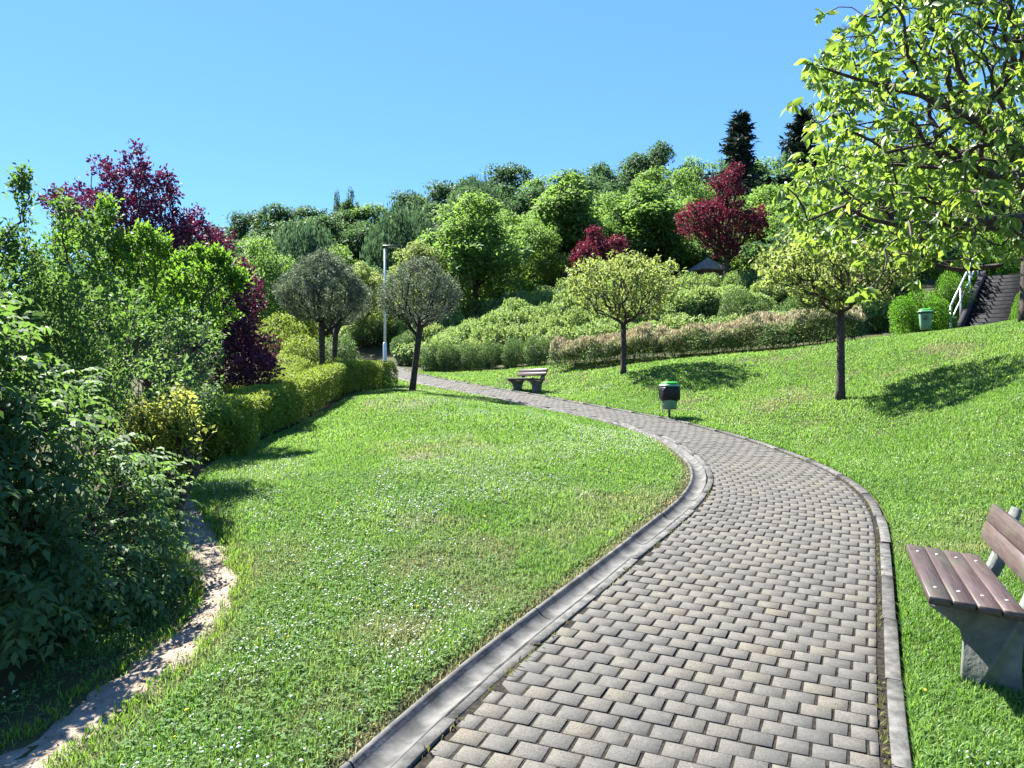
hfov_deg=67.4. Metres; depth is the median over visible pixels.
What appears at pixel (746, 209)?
dark broadleaf tree
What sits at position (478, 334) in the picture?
slope shrub
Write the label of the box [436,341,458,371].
clipped shrub
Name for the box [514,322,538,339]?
slope shrub
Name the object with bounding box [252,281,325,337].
dark broadleaf tree
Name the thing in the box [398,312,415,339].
slope shrub
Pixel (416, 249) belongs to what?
pale broadleaf tree
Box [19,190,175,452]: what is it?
tall shrub
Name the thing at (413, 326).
slope shrub
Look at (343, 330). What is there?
slope shrub
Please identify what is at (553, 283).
dark broadleaf tree
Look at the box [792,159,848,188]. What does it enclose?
dark broadleaf tree
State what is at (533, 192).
dark broadleaf tree
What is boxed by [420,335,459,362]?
slope shrub
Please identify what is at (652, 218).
broadleaf tree
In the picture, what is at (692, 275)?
slope shrub
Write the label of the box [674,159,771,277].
purple plum tree
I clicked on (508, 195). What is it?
dark broadleaf tree
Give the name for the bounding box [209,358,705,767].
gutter
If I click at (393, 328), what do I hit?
clipped shrub
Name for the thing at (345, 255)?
broadleaf tree
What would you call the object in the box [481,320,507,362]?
slope shrub
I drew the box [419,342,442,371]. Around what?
clipped shrub
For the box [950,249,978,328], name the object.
handrail
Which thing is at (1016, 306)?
globe shrub
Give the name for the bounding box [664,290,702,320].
slope shrub
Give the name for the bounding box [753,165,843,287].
broadleaf tree
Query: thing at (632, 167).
dark broadleaf tree
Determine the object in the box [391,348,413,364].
shrub
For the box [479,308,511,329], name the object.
slope shrub
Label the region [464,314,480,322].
slope shrub
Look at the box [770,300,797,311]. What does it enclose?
clipped shrub
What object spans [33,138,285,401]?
purple tree
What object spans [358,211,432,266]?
dark broadleaf tree
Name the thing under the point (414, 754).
kerb strip
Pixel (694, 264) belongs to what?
broadleaf tree
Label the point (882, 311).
slope shrub
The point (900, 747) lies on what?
kerb
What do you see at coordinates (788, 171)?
dark broadleaf tree
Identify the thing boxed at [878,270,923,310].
clipped shrub
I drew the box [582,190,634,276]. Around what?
broadleaf tree
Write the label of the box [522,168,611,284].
broadleaf tree
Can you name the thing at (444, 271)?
dark broadleaf tree
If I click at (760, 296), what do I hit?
slope shrub
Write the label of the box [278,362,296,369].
shrub
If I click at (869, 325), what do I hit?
slope shrub
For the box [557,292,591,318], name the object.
slope shrub
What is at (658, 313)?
slope shrub
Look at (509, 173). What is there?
dark broadleaf tree
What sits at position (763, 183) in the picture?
dark broadleaf tree
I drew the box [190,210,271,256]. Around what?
dark broadleaf tree
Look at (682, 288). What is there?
slope shrub
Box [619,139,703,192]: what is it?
dark broadleaf tree
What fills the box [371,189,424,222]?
dark broadleaf tree
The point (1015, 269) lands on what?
bush
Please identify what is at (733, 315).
slope shrub
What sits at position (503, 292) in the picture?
broadleaf tree
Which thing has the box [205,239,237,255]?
dark broadleaf tree
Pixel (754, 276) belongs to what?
slope shrub
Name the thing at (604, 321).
slope shrub
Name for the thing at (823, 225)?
dark broadleaf tree
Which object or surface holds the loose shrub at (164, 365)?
on the ground at (26, 673)
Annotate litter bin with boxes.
[658,382,679,417]
[917,308,933,330]
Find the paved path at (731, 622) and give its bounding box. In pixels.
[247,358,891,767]
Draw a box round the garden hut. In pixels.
[686,257,730,280]
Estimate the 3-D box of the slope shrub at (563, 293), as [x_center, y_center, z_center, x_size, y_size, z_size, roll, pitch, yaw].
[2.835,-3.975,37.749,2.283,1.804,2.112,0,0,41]
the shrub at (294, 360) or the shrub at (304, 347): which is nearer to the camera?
the shrub at (294, 360)
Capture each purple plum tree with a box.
[567,224,631,274]
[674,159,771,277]
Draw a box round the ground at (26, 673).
[0,269,1023,767]
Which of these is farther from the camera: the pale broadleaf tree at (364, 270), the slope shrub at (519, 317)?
the pale broadleaf tree at (364, 270)
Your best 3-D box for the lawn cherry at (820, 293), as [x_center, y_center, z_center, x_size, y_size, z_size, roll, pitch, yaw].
[6.365,-1.348,14.904,3.276,3.538,3.312,0,0,0]
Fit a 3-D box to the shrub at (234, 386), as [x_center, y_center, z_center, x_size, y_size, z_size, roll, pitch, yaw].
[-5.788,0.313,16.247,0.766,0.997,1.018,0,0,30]
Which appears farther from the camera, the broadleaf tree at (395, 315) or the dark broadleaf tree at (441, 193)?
the dark broadleaf tree at (441, 193)
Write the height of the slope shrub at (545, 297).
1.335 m
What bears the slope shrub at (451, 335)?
on the ground at (26, 673)
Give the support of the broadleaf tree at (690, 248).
on the ground at (26, 673)
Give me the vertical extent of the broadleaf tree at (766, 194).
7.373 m
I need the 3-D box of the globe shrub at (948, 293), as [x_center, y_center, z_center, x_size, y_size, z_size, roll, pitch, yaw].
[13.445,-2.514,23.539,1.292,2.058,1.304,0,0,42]
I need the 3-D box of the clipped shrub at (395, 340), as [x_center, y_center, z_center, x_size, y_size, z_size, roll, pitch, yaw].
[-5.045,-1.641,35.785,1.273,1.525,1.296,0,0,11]
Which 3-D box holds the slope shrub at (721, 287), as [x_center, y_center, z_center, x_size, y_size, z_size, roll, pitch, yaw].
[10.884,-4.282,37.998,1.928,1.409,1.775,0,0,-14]
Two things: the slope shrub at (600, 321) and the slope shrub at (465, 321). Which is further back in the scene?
the slope shrub at (465, 321)
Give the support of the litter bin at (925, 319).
on the ground at (26, 673)
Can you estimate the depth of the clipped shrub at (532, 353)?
27.90 m
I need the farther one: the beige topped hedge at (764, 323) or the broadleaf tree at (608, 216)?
the broadleaf tree at (608, 216)
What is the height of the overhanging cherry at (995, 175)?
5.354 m
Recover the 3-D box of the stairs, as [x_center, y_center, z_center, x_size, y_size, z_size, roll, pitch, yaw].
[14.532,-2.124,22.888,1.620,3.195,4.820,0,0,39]
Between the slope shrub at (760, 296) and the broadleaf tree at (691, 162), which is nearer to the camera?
the slope shrub at (760, 296)
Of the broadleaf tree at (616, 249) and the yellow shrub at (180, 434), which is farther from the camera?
the broadleaf tree at (616, 249)
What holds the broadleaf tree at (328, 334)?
on the ground at (26, 673)
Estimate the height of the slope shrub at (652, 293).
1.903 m
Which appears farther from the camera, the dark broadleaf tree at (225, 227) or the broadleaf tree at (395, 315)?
the dark broadleaf tree at (225, 227)
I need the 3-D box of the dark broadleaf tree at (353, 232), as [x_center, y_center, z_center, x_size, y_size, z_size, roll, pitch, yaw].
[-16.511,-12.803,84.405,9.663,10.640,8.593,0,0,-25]
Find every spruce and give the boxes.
[685,109,793,205]
[734,107,838,204]
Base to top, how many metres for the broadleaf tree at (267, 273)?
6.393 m
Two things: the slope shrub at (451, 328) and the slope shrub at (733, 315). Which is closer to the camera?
the slope shrub at (733, 315)
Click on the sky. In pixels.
(251, 104)
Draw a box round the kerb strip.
[391,375,713,767]
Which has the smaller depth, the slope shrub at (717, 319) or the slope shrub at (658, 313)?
the slope shrub at (717, 319)
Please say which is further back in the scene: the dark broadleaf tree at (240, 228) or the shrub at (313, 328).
the dark broadleaf tree at (240, 228)
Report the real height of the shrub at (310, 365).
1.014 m
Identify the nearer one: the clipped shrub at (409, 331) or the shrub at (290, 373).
the shrub at (290, 373)
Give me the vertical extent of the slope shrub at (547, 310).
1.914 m
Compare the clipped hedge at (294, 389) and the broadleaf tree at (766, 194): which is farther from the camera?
the broadleaf tree at (766, 194)
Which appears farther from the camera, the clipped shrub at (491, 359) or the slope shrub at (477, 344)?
the slope shrub at (477, 344)
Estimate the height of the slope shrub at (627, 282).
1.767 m
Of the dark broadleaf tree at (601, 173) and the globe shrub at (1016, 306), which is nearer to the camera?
the globe shrub at (1016, 306)
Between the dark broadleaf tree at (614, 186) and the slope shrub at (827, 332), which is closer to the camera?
the slope shrub at (827, 332)
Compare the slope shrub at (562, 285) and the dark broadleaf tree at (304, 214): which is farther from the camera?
the dark broadleaf tree at (304, 214)
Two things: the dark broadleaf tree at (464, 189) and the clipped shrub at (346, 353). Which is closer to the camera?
the clipped shrub at (346, 353)
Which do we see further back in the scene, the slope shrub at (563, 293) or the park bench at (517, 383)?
the slope shrub at (563, 293)
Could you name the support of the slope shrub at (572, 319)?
on the ground at (26, 673)
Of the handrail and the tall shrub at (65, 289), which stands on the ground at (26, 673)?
the tall shrub at (65, 289)
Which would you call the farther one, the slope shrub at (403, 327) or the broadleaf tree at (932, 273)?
the slope shrub at (403, 327)
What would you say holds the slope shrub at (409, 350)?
on the ground at (26, 673)
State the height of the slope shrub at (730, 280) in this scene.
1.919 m
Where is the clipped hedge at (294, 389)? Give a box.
[194,359,398,459]
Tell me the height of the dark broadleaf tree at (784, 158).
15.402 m
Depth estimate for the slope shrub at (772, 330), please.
26.58 m
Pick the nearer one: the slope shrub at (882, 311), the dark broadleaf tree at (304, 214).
the slope shrub at (882, 311)
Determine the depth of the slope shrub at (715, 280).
41.66 m
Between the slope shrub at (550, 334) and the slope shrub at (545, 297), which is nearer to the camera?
the slope shrub at (550, 334)
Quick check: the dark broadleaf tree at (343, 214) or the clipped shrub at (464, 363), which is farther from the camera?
the dark broadleaf tree at (343, 214)
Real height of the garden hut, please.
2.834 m
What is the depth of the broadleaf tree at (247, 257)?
69.11 m
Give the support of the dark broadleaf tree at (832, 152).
on the ground at (26, 673)
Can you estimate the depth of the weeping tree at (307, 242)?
68.13 m
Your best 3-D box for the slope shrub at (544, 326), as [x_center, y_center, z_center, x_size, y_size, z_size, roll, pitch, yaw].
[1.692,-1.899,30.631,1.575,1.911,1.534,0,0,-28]
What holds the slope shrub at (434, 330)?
on the ground at (26, 673)
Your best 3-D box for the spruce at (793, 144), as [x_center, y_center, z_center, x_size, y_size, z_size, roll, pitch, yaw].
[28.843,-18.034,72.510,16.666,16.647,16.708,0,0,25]
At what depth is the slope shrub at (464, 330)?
33.83 m
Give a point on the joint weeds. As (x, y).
(881, 706)
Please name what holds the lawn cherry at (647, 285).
on the ground at (26, 673)
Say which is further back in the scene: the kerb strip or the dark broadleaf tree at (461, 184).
the dark broadleaf tree at (461, 184)
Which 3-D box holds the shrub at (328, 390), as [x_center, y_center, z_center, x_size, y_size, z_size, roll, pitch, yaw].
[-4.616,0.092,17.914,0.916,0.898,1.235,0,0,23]
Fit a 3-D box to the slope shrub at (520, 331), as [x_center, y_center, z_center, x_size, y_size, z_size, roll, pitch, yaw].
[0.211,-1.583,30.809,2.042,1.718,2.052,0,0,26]
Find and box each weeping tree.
[265,215,342,290]
[356,199,445,282]
[453,173,504,222]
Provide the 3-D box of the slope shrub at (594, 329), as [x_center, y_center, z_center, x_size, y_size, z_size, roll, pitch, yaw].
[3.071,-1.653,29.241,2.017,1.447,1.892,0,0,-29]
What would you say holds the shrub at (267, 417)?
on the ground at (26, 673)
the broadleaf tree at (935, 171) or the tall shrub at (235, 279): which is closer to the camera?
the tall shrub at (235, 279)
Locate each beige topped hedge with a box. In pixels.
[547,320,655,370]
[652,303,866,359]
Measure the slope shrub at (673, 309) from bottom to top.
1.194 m
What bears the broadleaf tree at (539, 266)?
on the ground at (26, 673)
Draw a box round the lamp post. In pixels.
[383,245,398,360]
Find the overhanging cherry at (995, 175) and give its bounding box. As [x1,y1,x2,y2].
[772,0,1023,306]
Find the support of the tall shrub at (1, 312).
on the ground at (26, 673)
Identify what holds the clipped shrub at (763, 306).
on the ground at (26, 673)
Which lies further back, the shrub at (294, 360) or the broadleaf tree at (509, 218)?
the broadleaf tree at (509, 218)
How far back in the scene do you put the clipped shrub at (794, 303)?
29.56 m
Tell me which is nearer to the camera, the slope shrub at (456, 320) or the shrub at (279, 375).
the shrub at (279, 375)
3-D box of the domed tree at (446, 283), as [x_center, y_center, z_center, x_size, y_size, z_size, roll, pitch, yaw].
[-2.400,-1.548,19.985,2.423,3.717,2.504,0,0,0]
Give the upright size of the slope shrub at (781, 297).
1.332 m
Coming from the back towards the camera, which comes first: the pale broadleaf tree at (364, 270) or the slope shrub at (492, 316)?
the pale broadleaf tree at (364, 270)
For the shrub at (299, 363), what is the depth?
21.10 m
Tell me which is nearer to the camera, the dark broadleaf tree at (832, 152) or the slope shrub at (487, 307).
the slope shrub at (487, 307)
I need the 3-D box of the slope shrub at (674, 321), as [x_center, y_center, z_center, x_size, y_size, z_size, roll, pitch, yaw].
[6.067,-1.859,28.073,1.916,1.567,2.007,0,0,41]
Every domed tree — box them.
[270,246,370,364]
[300,270,372,360]
[374,253,465,390]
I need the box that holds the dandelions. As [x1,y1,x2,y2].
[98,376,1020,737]
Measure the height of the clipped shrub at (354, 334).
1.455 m
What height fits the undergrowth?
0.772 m
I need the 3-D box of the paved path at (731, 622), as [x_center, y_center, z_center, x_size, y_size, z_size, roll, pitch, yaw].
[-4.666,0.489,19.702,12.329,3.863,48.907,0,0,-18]
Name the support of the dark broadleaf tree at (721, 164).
on the ground at (26, 673)
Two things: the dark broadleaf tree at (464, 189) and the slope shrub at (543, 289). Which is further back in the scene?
the dark broadleaf tree at (464, 189)
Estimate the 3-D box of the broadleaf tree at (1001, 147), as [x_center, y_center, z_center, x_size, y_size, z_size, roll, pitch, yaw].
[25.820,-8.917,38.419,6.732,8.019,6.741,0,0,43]
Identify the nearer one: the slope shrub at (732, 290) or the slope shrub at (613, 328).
the slope shrub at (613, 328)
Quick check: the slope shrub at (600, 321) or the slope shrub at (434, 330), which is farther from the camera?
the slope shrub at (434, 330)
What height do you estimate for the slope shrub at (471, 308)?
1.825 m
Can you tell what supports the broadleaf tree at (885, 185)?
on the ground at (26, 673)
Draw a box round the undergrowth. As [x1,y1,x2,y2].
[0,473,211,699]
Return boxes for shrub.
[0,159,160,497]
[0,258,10,464]
[0,287,233,497]
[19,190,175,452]
[112,382,216,520]
[131,238,254,397]
[190,409,220,457]
[195,404,260,462]
[203,383,235,401]
[218,380,243,396]
[219,392,271,435]
[235,374,268,388]
[256,310,309,356]
[262,353,309,372]
[262,372,297,408]
[265,368,287,379]
[268,299,327,359]
[276,333,318,365]
[277,364,303,373]
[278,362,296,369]
[280,369,297,379]
[290,358,312,372]
[297,361,318,370]
[305,380,341,402]
[310,334,360,363]
[338,324,368,344]
[343,322,397,345]
[373,318,400,344]
[390,333,413,361]
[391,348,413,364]
[392,341,426,365]
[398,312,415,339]
[401,328,432,342]
[407,311,446,332]
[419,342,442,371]
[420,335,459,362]
[422,322,445,342]
[434,331,462,345]
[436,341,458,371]
[441,308,464,330]
[444,325,457,331]
[445,301,467,317]
[450,317,486,341]
[452,340,479,370]
[456,337,485,365]
[458,317,477,326]
[461,298,485,319]
[462,326,484,346]
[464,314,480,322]
[475,338,503,369]
[479,297,504,316]
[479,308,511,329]
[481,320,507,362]
[490,303,509,311]
[490,323,540,361]
[496,297,530,314]
[500,336,528,368]
[501,289,533,304]
[503,305,546,326]
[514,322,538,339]
[522,297,539,307]
[522,334,552,366]
[526,313,567,330]
[531,285,556,300]
[533,290,555,308]
[534,314,567,346]
[536,300,557,323]
[537,326,576,357]
[550,285,593,305]
[554,276,582,292]
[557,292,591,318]
[559,305,592,330]
[565,322,609,355]
[589,302,613,316]
[591,310,615,323]
[592,317,614,330]
[600,320,637,352]
[607,277,635,289]
[613,303,650,323]
[626,320,664,351]
[633,284,671,302]
[647,304,670,327]
[650,303,677,316]
[653,312,706,349]
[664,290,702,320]
[667,286,687,298]
[673,275,702,289]
[676,271,700,283]
[679,283,723,321]
[687,284,726,315]
[695,315,728,347]
[698,272,728,288]
[715,285,754,320]
[716,284,738,292]
[720,284,749,312]
[721,270,746,292]
[721,313,754,344]
[732,271,753,290]
[733,291,776,312]
[734,297,772,317]
[743,264,764,286]
[747,276,771,290]
[748,281,776,307]
[751,310,781,343]
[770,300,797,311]
[770,307,823,341]
[773,281,798,303]
[783,287,824,309]
[806,323,850,338]
[844,301,886,335]
[864,295,909,331]
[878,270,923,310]
[888,289,959,334]
[927,270,975,329]
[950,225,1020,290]
[1008,292,1019,319]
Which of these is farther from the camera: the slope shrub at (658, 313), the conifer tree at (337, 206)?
the conifer tree at (337, 206)
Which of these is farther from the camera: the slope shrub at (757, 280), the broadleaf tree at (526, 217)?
the broadleaf tree at (526, 217)
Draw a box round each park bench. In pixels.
[504,368,547,392]
[906,504,1023,694]
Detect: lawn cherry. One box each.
[564,247,686,374]
[748,221,927,400]
[923,104,1023,321]
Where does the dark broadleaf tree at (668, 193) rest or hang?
on the ground at (26, 673)
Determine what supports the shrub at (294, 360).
on the ground at (26, 673)
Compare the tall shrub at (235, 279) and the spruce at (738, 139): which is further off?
the spruce at (738, 139)
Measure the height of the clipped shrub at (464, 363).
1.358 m
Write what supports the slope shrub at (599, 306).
on the ground at (26, 673)
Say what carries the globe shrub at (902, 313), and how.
on the ground at (26, 673)
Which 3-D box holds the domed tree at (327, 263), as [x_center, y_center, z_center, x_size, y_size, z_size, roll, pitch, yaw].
[-5.257,-1.766,21.249,2.706,4.125,2.631,0,0,0]
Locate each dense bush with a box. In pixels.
[0,291,118,685]
[0,353,211,664]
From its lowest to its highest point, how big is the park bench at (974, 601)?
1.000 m
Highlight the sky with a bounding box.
[0,0,1023,299]
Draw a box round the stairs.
[956,270,1020,327]
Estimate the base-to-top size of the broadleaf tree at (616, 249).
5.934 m
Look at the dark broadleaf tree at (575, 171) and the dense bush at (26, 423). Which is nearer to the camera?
the dense bush at (26, 423)
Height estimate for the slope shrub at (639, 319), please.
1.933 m
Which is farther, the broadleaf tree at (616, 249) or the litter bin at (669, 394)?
the broadleaf tree at (616, 249)
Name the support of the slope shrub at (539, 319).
on the ground at (26, 673)
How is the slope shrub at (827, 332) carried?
on the ground at (26, 673)
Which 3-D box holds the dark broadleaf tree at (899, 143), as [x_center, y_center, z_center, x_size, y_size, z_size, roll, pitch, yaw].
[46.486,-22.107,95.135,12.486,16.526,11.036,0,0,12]
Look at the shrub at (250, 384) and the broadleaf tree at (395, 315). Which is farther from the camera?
the broadleaf tree at (395, 315)
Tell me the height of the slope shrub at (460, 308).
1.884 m
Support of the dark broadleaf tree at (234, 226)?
on the ground at (26, 673)
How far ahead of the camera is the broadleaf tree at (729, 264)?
55.94 m
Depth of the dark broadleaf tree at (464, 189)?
78.59 m
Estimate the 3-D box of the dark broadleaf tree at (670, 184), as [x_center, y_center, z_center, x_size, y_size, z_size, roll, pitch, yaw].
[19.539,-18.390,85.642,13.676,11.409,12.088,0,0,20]
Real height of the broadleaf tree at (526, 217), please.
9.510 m
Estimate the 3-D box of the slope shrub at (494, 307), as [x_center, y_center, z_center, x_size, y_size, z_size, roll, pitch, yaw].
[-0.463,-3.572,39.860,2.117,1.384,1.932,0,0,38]
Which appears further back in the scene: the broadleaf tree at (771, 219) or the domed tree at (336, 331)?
the broadleaf tree at (771, 219)
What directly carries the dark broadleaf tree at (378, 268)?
on the ground at (26, 673)
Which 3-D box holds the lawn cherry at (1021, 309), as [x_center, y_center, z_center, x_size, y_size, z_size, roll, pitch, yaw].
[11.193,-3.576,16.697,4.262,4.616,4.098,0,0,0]
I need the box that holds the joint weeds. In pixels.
[417,373,890,767]
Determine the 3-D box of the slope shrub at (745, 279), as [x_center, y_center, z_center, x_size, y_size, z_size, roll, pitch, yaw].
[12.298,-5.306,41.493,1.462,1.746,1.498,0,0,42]
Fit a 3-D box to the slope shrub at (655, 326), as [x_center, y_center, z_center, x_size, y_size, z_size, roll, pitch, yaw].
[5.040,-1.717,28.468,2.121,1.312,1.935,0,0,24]
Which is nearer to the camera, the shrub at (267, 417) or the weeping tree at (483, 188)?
the shrub at (267, 417)
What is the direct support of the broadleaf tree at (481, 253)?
on the ground at (26, 673)
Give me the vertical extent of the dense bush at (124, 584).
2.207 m
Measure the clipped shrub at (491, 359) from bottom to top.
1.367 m
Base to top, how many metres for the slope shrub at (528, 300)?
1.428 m
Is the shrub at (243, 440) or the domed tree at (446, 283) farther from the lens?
the domed tree at (446, 283)
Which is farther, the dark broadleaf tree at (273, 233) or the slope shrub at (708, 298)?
the dark broadleaf tree at (273, 233)
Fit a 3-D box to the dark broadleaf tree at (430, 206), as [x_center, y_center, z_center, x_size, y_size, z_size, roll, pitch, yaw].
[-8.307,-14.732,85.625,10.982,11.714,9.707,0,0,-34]
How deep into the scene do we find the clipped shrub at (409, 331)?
36.19 m
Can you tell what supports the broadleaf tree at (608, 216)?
on the ground at (26, 673)
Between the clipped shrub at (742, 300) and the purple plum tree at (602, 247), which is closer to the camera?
the clipped shrub at (742, 300)
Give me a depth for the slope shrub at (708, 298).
34.44 m
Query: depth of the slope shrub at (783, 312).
26.35 m
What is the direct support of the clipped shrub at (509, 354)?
on the ground at (26, 673)
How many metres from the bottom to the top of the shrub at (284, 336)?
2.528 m
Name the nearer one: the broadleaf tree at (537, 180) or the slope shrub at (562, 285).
the slope shrub at (562, 285)
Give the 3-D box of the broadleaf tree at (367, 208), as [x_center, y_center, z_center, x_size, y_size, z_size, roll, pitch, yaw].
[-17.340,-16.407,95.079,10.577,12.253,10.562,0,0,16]
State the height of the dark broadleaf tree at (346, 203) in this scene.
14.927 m
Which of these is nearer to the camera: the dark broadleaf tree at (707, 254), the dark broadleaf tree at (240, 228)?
the dark broadleaf tree at (707, 254)
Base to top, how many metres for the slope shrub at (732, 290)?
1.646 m
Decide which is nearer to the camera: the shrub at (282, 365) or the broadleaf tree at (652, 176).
the shrub at (282, 365)
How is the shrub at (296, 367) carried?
on the ground at (26, 673)
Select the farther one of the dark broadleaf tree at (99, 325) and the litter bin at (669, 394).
the dark broadleaf tree at (99, 325)
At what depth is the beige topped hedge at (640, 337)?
24.95 m
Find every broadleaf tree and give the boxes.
[14,308,133,336]
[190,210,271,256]
[204,224,240,257]
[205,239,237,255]
[206,237,295,352]
[211,251,273,344]
[228,213,244,256]
[230,218,352,263]
[234,202,299,256]
[236,234,272,262]
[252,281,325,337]
[265,204,346,247]
[292,213,374,263]
[316,298,387,340]
[319,243,356,341]
[327,260,401,348]
[328,199,376,245]
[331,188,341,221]
[335,202,392,245]
[337,219,378,267]
[341,186,358,230]
[355,265,397,321]
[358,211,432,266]
[366,239,475,316]
[366,281,435,321]
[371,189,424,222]
[405,179,459,226]
[412,185,526,244]
[414,188,535,305]
[417,200,447,235]
[428,250,489,303]
[445,175,515,210]
[459,269,528,305]
[461,162,533,203]
[480,223,541,300]
[484,182,531,224]
[486,208,530,238]
[492,218,576,298]
[499,184,549,224]
[505,217,580,290]
[512,209,546,230]
[518,174,551,210]
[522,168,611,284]
[559,168,589,181]
[571,225,635,279]
[575,175,614,212]
[581,160,622,199]
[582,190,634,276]
[585,178,628,222]
[597,203,626,220]
[605,179,688,278]
[608,152,666,195]
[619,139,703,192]
[631,165,690,195]
[637,182,682,203]
[639,218,704,279]
[650,167,716,225]
[664,165,746,197]
[665,223,709,277]
[672,155,717,188]
[681,209,762,273]
[704,181,811,273]
[704,249,752,274]
[708,156,731,203]
[726,196,754,273]
[739,175,961,306]
[746,156,782,182]
[746,175,771,205]
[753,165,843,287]
[759,151,816,178]
[766,162,794,185]
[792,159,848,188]
[810,143,850,163]
[834,159,891,253]
[860,169,986,299]
[871,139,919,163]
[881,159,992,288]
[973,144,1018,262]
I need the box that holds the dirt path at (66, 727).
[0,494,241,767]
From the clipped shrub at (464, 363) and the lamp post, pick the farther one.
the lamp post
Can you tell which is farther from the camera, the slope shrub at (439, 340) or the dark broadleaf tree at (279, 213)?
the dark broadleaf tree at (279, 213)
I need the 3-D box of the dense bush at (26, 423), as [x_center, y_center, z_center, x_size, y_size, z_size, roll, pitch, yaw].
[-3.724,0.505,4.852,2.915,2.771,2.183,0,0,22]
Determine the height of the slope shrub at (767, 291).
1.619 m
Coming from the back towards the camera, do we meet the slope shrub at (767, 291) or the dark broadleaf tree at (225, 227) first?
the dark broadleaf tree at (225, 227)
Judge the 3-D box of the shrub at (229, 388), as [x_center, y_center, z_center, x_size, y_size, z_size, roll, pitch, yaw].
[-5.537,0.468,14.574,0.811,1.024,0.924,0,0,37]
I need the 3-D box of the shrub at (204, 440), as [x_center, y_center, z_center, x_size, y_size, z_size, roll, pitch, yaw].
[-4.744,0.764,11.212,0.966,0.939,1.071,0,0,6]
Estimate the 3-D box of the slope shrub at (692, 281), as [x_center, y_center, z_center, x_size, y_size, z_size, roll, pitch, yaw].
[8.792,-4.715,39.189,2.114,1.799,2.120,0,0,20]
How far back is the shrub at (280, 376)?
16.18 m
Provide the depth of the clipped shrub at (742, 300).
30.99 m
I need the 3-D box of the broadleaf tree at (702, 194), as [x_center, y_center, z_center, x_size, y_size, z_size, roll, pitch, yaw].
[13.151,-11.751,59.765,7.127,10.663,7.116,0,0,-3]
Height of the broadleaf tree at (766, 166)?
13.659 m
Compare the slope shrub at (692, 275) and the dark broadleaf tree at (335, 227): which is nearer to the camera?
the slope shrub at (692, 275)
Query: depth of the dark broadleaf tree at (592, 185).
83.28 m
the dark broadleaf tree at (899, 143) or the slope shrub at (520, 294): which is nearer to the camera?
the slope shrub at (520, 294)
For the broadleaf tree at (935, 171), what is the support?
on the ground at (26, 673)
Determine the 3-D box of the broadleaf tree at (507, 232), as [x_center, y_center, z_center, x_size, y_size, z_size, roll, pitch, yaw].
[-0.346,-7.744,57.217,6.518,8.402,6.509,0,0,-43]
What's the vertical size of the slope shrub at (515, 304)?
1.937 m
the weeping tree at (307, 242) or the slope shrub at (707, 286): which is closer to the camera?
the slope shrub at (707, 286)
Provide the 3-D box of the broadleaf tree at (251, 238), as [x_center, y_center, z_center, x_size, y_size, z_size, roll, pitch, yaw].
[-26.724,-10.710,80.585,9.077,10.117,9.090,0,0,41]
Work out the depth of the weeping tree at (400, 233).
64.98 m

